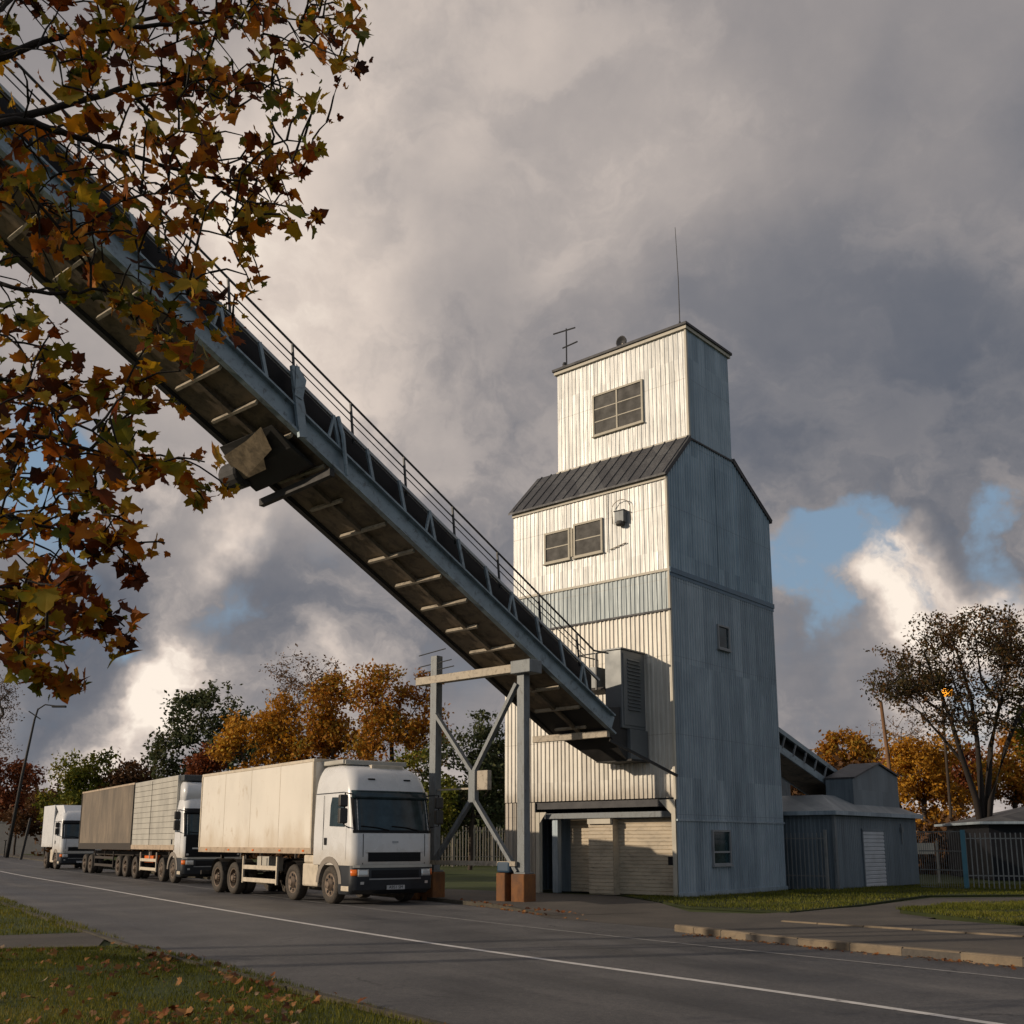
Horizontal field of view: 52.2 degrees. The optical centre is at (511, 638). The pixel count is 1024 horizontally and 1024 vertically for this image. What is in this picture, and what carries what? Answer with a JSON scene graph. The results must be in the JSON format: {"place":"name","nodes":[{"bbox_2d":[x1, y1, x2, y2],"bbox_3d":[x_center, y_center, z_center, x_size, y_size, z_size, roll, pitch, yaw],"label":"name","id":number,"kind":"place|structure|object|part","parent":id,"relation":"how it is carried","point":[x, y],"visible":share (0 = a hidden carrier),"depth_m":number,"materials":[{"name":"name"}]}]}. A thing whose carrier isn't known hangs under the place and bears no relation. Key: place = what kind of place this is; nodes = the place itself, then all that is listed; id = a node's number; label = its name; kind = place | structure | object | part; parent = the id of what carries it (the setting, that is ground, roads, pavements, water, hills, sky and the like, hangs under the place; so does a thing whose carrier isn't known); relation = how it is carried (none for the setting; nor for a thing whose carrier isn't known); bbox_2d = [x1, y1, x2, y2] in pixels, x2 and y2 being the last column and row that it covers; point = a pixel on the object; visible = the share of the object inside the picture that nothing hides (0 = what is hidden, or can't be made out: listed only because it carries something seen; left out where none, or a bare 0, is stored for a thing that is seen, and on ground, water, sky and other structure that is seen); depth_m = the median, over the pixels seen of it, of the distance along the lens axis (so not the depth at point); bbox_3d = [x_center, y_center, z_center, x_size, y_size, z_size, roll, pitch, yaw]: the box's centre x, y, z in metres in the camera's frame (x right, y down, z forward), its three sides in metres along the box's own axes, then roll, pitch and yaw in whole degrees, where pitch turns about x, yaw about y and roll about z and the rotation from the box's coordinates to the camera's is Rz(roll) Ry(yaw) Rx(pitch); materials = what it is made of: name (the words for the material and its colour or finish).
{"place":"outdoors","nodes":[
{"label":"outdoors","id":0,"kind":"place"},
{"bbox_2d":[0,933,103,947],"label":"path","id":1,"kind":"structure","parent":0,"point":[59,939],"depth_m":17.36,"materials":[{"name":"concrete"}]},
{"bbox_2d":[9,854,649,914],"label":"pavement","id":2,"kind":"structure","parent":0,"point":[577,907],"depth_m":26.27,"materials":[{"name":"concrete"}]},
{"bbox_2d":[0,855,1023,1023],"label":"road","id":3,"kind":"structure","parent":0,"point":[449,984],"depth_m":14.24,"materials":[{"name":"grey asphalt"}]},
{"bbox_2d":[19,818,31,859],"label":"leaning post","id":4,"kind":"object","parent":3,"relation":"on","point":[24,841],"visible":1,"depth_m":102.02,"materials":[{"name":"metal"}]},
{"bbox_2d":[5,704,66,857],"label":"street lamp","id":5,"kind":"object","parent":3,"relation":"on","point":[7,853],"visible":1,"depth_m":116.97,"materials":[{"name":"metal"}]},
{"bbox_2d":[41,805,100,868],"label":"box truck","id":6,"kind":"object","parent":3,"relation":"on","point":[60,830],"visible":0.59,"depth_m":65.02,"materials":[{"name":"white paint"}]},
{"bbox_2d":[78,783,170,876],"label":"box trailer","id":7,"kind":"object","parent":3,"relation":"on","point":[106,818],"visible":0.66,"depth_m":53.88,"materials":[{"name":"metal"}]},
{"bbox_2d":[131,775,241,882],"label":"box truck","id":8,"kind":"object","parent":3,"relation":"on","point":[166,816],"visible":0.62,"depth_m":43.50,"materials":[{"name":"white paint"}]},
{"bbox_2d":[1,902,448,1023],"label":"kerb","id":9,"kind":"structure","parent":3,"relation":"on","point":[409,1017],"depth_m":11.48,"materials":[{"name":"concrete"}]},
{"bbox_2d":[198,758,443,903],"bbox_3d":[-6.445,5.949,32.399,3.200,3.950,11.471,8,-14,-35],"label":"box truck","id":10,"kind":"object","parent":3,"relation":"on","point":[360,828],"visible":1,"depth_m":29.04,"materials":[{"name":"white paint"}]},
{"bbox_2d":[0,871,1002,1023],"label":"road marking","id":11,"kind":"object","parent":3,"relation":"on","point":[907,1010],"visible":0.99,"depth_m":13.11,"materials":[{"name":"paint"}]},
{"bbox_2d":[0,898,1016,1023],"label":"fallen leaves","id":12,"kind":"object","parent":3,"relation":"on","point":[165,1011],"visible":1,"depth_m":10.92,"materials":[{"name":"brown plant"}]},
{"bbox_2d":[0,860,1023,978],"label":"road marking","id":13,"kind":"object","parent":3,"relation":"on","point":[628,937],"visible":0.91,"depth_m":17.24,"materials":[{"name":"paint"}]},
{"bbox_2d":[674,924,1023,966],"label":"kerb","id":14,"kind":"structure","parent":3,"relation":"on","point":[988,958],"depth_m":15.68,"materials":[{"name":"concrete"}]},
{"bbox_2d":[0,854,1023,1023],"bbox_3d":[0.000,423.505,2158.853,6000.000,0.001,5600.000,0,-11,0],"label":"ground","id":15,"kind":"structure","parent":0,"point":[474,878],"depth_m":12.61,"materials":[{"name":"plant"}]},
{"bbox_2d":[0,662,24,764],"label":"bare tree","id":16,"kind":"object","parent":15,"relation":"on","point":[8,691],"visible":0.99,"depth_m":120.80,"materials":[{"name":"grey plant"}]},
{"bbox_2d":[0,822,46,853],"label":"boundary wall","id":17,"kind":"structure","parent":15,"relation":"on","point":[30,846],"depth_m":155.77,"materials":[{"name":"grey concrete"}]},
{"bbox_2d":[0,754,54,854],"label":"red brown tree","id":18,"kind":"object","parent":15,"relation":"on","point":[32,779],"visible":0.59,"depth_m":133.12,"materials":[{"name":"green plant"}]},
{"bbox_2d":[0,784,60,856],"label":"brown tree","id":19,"kind":"object","parent":15,"relation":"on","point":[21,821],"visible":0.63,"depth_m":125.36,"materials":[{"name":"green plant"}]},
{"bbox_2d":[0,783,61,821],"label":"woodland","id":20,"kind":"object","parent":15,"relation":"on","point":[57,785],"depth_m":186.90,"materials":[{"name":"brown plant"}]},
{"bbox_2d":[0,896,123,939],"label":"grass","id":21,"kind":"structure","parent":15,"relation":"on","point":[29,930],"depth_m":20.95,"materials":[{"name":"green plant"}]},
{"bbox_2d":[28,746,122,828],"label":"olive tree","id":22,"kind":"object","parent":15,"relation":"on","point":[76,782],"visible":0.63,"depth_m":123.18,"materials":[{"name":"green plant"}]},
{"bbox_2d":[96,757,160,850],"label":"brown tree","id":23,"kind":"object","parent":15,"relation":"on","point":[133,771],"visible":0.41,"depth_m":122.48,"materials":[{"name":"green plant"}]},
{"bbox_2d":[31,836,310,858],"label":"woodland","id":24,"kind":"object","parent":15,"relation":"on","point":[256,855],"depth_m":110.27,"materials":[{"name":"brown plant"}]},
{"bbox_2d":[0,0,373,703],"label":"maple tree","id":25,"kind":"object","parent":15,"relation":"on","point":[116,456],"visible":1,"depth_m":5.97,"materials":[{"name":"orange plant"}]},
{"bbox_2d":[140,679,264,779],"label":"dark green tree","id":26,"kind":"object","parent":15,"relation":"on","point":[204,701],"visible":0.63,"depth_m":91.48,"materials":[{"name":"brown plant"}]},
{"bbox_2d":[180,740,232,774],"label":"rust red tree","id":27,"kind":"object","parent":15,"relation":"on","point":[201,764],"visible":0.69,"depth_m":83.16,"materials":[{"name":"brown plant"}]},
{"bbox_2d":[0,944,435,1023],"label":"grass","id":28,"kind":"structure","parent":15,"relation":"on","point":[134,955],"depth_m":11.35,"materials":[{"name":"green plant"}]},
{"bbox_2d":[203,689,309,855],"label":"golden tree","id":29,"kind":"object","parent":15,"relation":"on","point":[272,727],"visible":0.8,"depth_m":79.04,"materials":[{"name":"brown plant"}]},
{"bbox_2d":[0,854,555,915],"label":"kerb","id":30,"kind":"structure","parent":15,"relation":"on","point":[465,902],"depth_m":28.07,"materials":[{"name":"concrete"}]},
{"bbox_2d":[258,643,346,857],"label":"bare tree","id":31,"kind":"object","parent":15,"relation":"on","point":[290,681],"visible":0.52,"depth_m":88.35,"materials":[{"name":"brown plant"}]},
{"bbox_2d":[283,668,381,761],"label":"orange tree","id":32,"kind":"object","parent":15,"relation":"on","point":[327,732],"visible":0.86,"depth_m":77.28,"materials":[{"name":"brown plant"}]},
{"bbox_2d":[334,658,456,778],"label":"orange tree","id":33,"kind":"object","parent":15,"relation":"on","point":[381,718],"visible":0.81,"depth_m":73.53,"materials":[{"name":"brown plant"}]},
{"bbox_2d":[389,747,467,836],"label":"dark tree","id":34,"kind":"object","parent":15,"relation":"on","point":[446,797],"visible":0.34,"depth_m":63.37,"materials":[{"name":"green plant"}]},
{"bbox_2d":[415,709,504,869],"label":"dark tree","id":35,"kind":"object","parent":15,"relation":"on","point":[494,761],"visible":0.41,"depth_m":65.23,"materials":[{"name":"green plant"}]},
{"bbox_2d":[422,768,504,865],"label":"hedge","id":36,"kind":"object","parent":15,"relation":"on","point":[480,823],"visible":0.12,"depth_m":77.02,"materials":[{"name":"green plant"}]},
{"bbox_2d":[442,825,504,866],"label":"paling fence","id":37,"kind":"object","parent":15,"relation":"on","point":[453,856],"visible":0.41,"depth_m":72.66,"materials":[{"name":"grey metal"}]},
{"bbox_2d":[505,321,787,896],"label":"grain tower","id":38,"kind":"structure","parent":15,"relation":"on","point":[676,588],"depth_m":34.87,"materials":[{"name":"metal"}]},
{"bbox_2d":[543,528,571,565],"bbox_3d":[1.548,-3.178,35.974,1.180,1.145,0.110,-9,-14,40],"label":"window","id":39,"kind":"structure","parent":38,"relation":"in","point":[557,549],"depth_m":35.97,"materials":[{"name":"paint"}]},
{"bbox_2d":[553,327,577,365],"bbox_3d":[2.022,-10.952,39.555,1.144,1.728,0.156,-9,-14,40],"label":"tv antenna","id":40,"kind":"object","parent":38,"relation":"on","point":[565,363],"visible":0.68,"depth_m":39.51,"materials":[{"name":"grey metal"}]},
{"bbox_2d":[570,820,588,891],"bbox_3d":[2.459,7.158,34.494,1.290,2.340,0.018,-9,-14,40],"label":"garage door","id":41,"kind":"structure","parent":38,"relation":"in","point":[578,828],"depth_m":34.66,"materials":[{"name":"white metal"}]},
{"bbox_2d":[572,517,603,559],"bbox_3d":[2.553,-3.383,35.133,1.270,1.225,0.110,-9,-14,40],"label":"window","id":42,"kind":"structure","parent":38,"relation":"in","point":[587,535],"depth_m":35.14,"materials":[{"name":"paint"}]},
{"bbox_2d":[588,819,621,894],"bbox_3d":[3.119,6.986,33.560,0.950,2.360,0.898,-9,-14,40],"label":"garage door","id":43,"kind":"structure","parent":38,"relation":"in","point":[604,879],"depth_m":33.16,"materials":[{"name":"white metal"}]},
{"bbox_2d":[606,494,630,551],"bbox_3d":[3.451,-3.933,34.312,0.985,2.020,0.292,-9,-14,40],"label":"wall lamp","id":44,"kind":"object","parent":38,"relation":"attached to","point":[620,517],"visible":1,"depth_m":34.20,"materials":[{"name":"grey metal"}]},
{"bbox_2d":[592,379,644,438],"bbox_3d":[3.743,-8.176,37.094,2.220,1.625,0.110,-9,-14,40],"label":"window","id":45,"kind":"structure","parent":38,"relation":"in","point":[619,408],"depth_m":37.08,"materials":[{"name":"paint"}]},
{"bbox_2d":[616,336,626,345],"bbox_3d":[3.977,-10.682,37.630,0.440,0.460,0.180,-9,-14,40],"label":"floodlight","id":46,"kind":"object","parent":38,"relation":"on","point":[620,340],"visible":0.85,"depth_m":37.66,"materials":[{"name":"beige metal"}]},
{"bbox_2d":[603,647,645,730],"bbox_3d":[3.531,1.595,32.437,0.740,2.470,1.340,-9,-14,40],"label":"louvred cabinet","id":47,"kind":"object","parent":38,"relation":"attached to","point":[624,682],"visible":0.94,"depth_m":32.10,"materials":[{"name":"grey metal"}]},
{"bbox_2d":[580,652,604,694],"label":"service platform","id":48,"kind":"structure","parent":47,"relation":"attached to","point":[598,687],"depth_m":32.49,"materials":[{"name":"metal"}]},
{"bbox_2d":[596,729,648,764],"bbox_3d":[3.437,3.352,32.404,1.320,0.970,1.000,-9,-14,40],"label":"duct box","id":49,"kind":"object","parent":47,"relation":"hanging from","point":[637,741],"visible":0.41,"depth_m":31.99,"materials":[{"name":"grey paint"}]},
{"bbox_3d":[3.767,1.583,32.245,0.023,2.220,1.120,-9,-14,40],"label":"door","id":50,"kind":"part","parent":47,"relation":"part of","materials":[{"name":"grey paint"}]},
{"bbox_2d":[618,818,673,895],"bbox_3d":[4.279,6.757,32.440,2.300,2.340,0.018,-9,-14,40],"label":"garage door","id":51,"kind":"structure","parent":38,"relation":"in","point":[645,844],"depth_m":32.52,"materials":[{"name":"white metal"}]},
{"bbox_2d":[675,230,680,322],"bbox_3d":[5.827,-12.670,36.685,0.099,4.000,0.065,-4,-12,18],"label":"whip antenna","id":52,"kind":"object","parent":38,"relation":"on","point":[678,281],"visible":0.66,"depth_m":36.62,"materials":[{"name":"grey metal"}]},
{"bbox_2d":[711,830,733,866],"bbox_3d":[6.652,6.624,33.067,0.130,1.140,1.210,-9,-14,40],"label":"window","id":53,"kind":"structure","parent":38,"relation":"in","point":[721,842],"depth_m":33.07,"materials":[{"name":"grey glass"}]},
{"bbox_2d":[716,624,731,652],"bbox_3d":[7.070,-0.021,34.858,0.130,0.870,0.830,-9,-14,40],"label":"window","id":54,"kind":"structure","parent":38,"relation":"in","point":[723,632],"depth_m":34.87,"materials":[{"name":"grey glass"}]},
{"bbox_2d":[779,727,837,794],"bbox_3d":[11.079,4.925,40.055,1.420,2.717,6.779,-9,-14,40],"label":"conveyor","id":55,"kind":"object","parent":38,"relation":"attached to","point":[805,770],"visible":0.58,"depth_m":39.45,"materials":[{"name":"grey metal"}]},
{"bbox_2d":[784,830,829,889],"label":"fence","id":56,"kind":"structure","parent":15,"relation":"on","point":[825,856],"depth_m":36.06,"materials":[{"name":"grey metal"}]},
{"bbox_2d":[813,725,884,769],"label":"orange tree","id":57,"kind":"object","parent":15,"relation":"on","point":[852,741],"visible":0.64,"depth_m":93.60,"materials":[{"name":"brown plant"}]},
{"bbox_2d":[782,763,923,889],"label":"storage shed","id":58,"kind":"structure","parent":15,"relation":"on","point":[862,817],"depth_m":38.28,"materials":[{"name":"grey metal"}]},
{"bbox_2d":[863,831,886,886],"bbox_3d":[13.374,8.110,38.476,0.025,1.999,1.920,-9,-14,40],"label":"roller door","id":59,"kind":"structure","parent":58,"relation":"in","point":[875,864],"depth_m":38.46,"materials":[{"name":"white metal"}]},
{"bbox_2d":[790,749,918,808],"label":"hedge","id":60,"kind":"object","parent":15,"relation":"on","point":[796,791],"depth_m":76.15,"materials":[{"name":"brown plant"}]},
{"bbox_2d":[877,697,891,769],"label":"wooden pole","id":61,"kind":"object","parent":15,"relation":"on","point":[888,762],"visible":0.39,"depth_m":51.97,"materials":[{"name":"brown wood"}]},
{"bbox_2d":[781,920,1023,936],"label":"kerb","id":62,"kind":"structure","parent":15,"relation":"on","point":[979,933],"depth_m":18.34,"materials":[{"name":"concrete"}]},
{"bbox_2d":[866,710,952,782],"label":"bare tree","id":63,"kind":"object","parent":15,"relation":"on","point":[916,732],"visible":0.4,"depth_m":99.68,"materials":[{"name":"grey plant"}]},
{"bbox_2d":[873,726,972,831],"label":"golden tree","id":64,"kind":"object","parent":15,"relation":"on","point":[911,766],"visible":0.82,"depth_m":60.80,"materials":[{"name":"brown plant"}]},
{"bbox_2d":[917,841,940,882],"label":"notice board","id":65,"kind":"object","parent":15,"relation":"on","point":[920,845],"visible":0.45,"depth_m":43.12,"materials":[{"name":"white metal"}]},
{"bbox_2d":[857,600,1023,819],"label":"dark multi stem tree","id":66,"kind":"object","parent":15,"relation":"on","point":[1003,649],"visible":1,"depth_m":49.60,"materials":[{"name":"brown plant"}]},
{"bbox_2d":[916,802,974,874],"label":"hedge","id":67,"kind":"object","parent":15,"relation":"on","point":[929,835],"visible":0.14,"depth_m":55.91,"materials":[{"name":"brown plant"}]},
{"bbox_2d":[941,688,952,821],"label":"street lamp","id":68,"kind":"object","parent":15,"relation":"on","point":[948,781],"visible":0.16,"depth_m":56.60,"materials":[{"name":"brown metal"}]},
{"bbox_2d":[920,741,1002,818],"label":"rust red tree","id":69,"kind":"object","parent":15,"relation":"on","point":[962,781],"visible":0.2,"depth_m":65.11,"materials":[{"name":"brown plant"}]},
{"bbox_2d":[934,807,1023,879],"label":"outbuilding","id":70,"kind":"structure","parent":15,"relation":"on","point":[1008,822],"depth_m":46.51,"materials":[{"name":"grey metal"}]},
{"bbox_2d":[960,830,1023,888],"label":"picket fence","id":71,"kind":"object","parent":15,"relation":"on","point":[963,838],"visible":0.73,"depth_m":36.22,"materials":[{"name":"grey metal"}]},
{"bbox_2d":[961,723,1023,808],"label":"orange tree","id":72,"kind":"object","parent":15,"relation":"on","point":[1012,771],"visible":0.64,"depth_m":63.12,"materials":[{"name":"brown plant"}]},
{"bbox_2d":[1001,638,1023,757],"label":"dark tree","id":73,"kind":"object","parent":15,"relation":"on","point":[1019,733],"visible":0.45,"depth_m":52.17,"materials":[{"name":"brown plant"}]},
{"bbox_2d":[0,0,1023,819],"label":"sky","id":74,"kind":"structure","parent":0,"point":[839,183],"materials":[{"name":"grey"}]},
{"bbox_2d":[445,889,1023,928],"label":"driveway","id":75,"kind":"structure","parent":0,"point":[661,915],"depth_m":23.75,"materials":[{"name":"grey asphalt"}]},
{"bbox_2d":[410,648,541,901],"bbox_3d":[-1.073,3.686,29.317,4.550,7.208,0.600,-9,-14,40],"label":"support trestle","id":76,"kind":"object","parent":75,"relation":"on","point":[515,881],"visible":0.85,"depth_m":28.74,"materials":[{"name":"grey paint"}]},
{"bbox_2d":[0,58,677,776],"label":"conveyor gallery","id":77,"kind":"object","parent":76,"relation":"on","point":[258,410],"visible":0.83,"depth_m":24.75,"materials":[{"name":"grey metal"}]},
{"bbox_2d":[781,778,790,795],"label":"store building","id":78,"kind":"structure","parent":0,"point":[786,791],"depth_m":49.01,"materials":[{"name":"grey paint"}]},
{"bbox_2d":[621,882,1023,912],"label":"lawn","id":79,"kind":"structure","parent":0,"point":[746,909],"depth_m":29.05,"materials":[{"name":"green plant"}]},
{"bbox_2d":[917,831,963,888],"bbox_3d":[15.334,7.873,37.265,0.056,2.000,1.849,7,-13,-32],"label":"fence","id":80,"kind":"object","parent":79,"relation":"on","point":[941,851],"visible":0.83,"depth_m":37.30,"materials":[{"name":"grey metal"}]},
{"bbox_2d":[702,917,1023,966],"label":"pavement","id":81,"kind":"structure","parent":0,"point":[1002,945],"depth_m":17.39,"materials":[{"name":"concrete"}]},
{"bbox_2d":[896,899,1023,925],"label":"grass","id":82,"kind":"structure","parent":0,"point":[965,906],"depth_m":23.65,"materials":[{"name":"green plant"}]}
]}

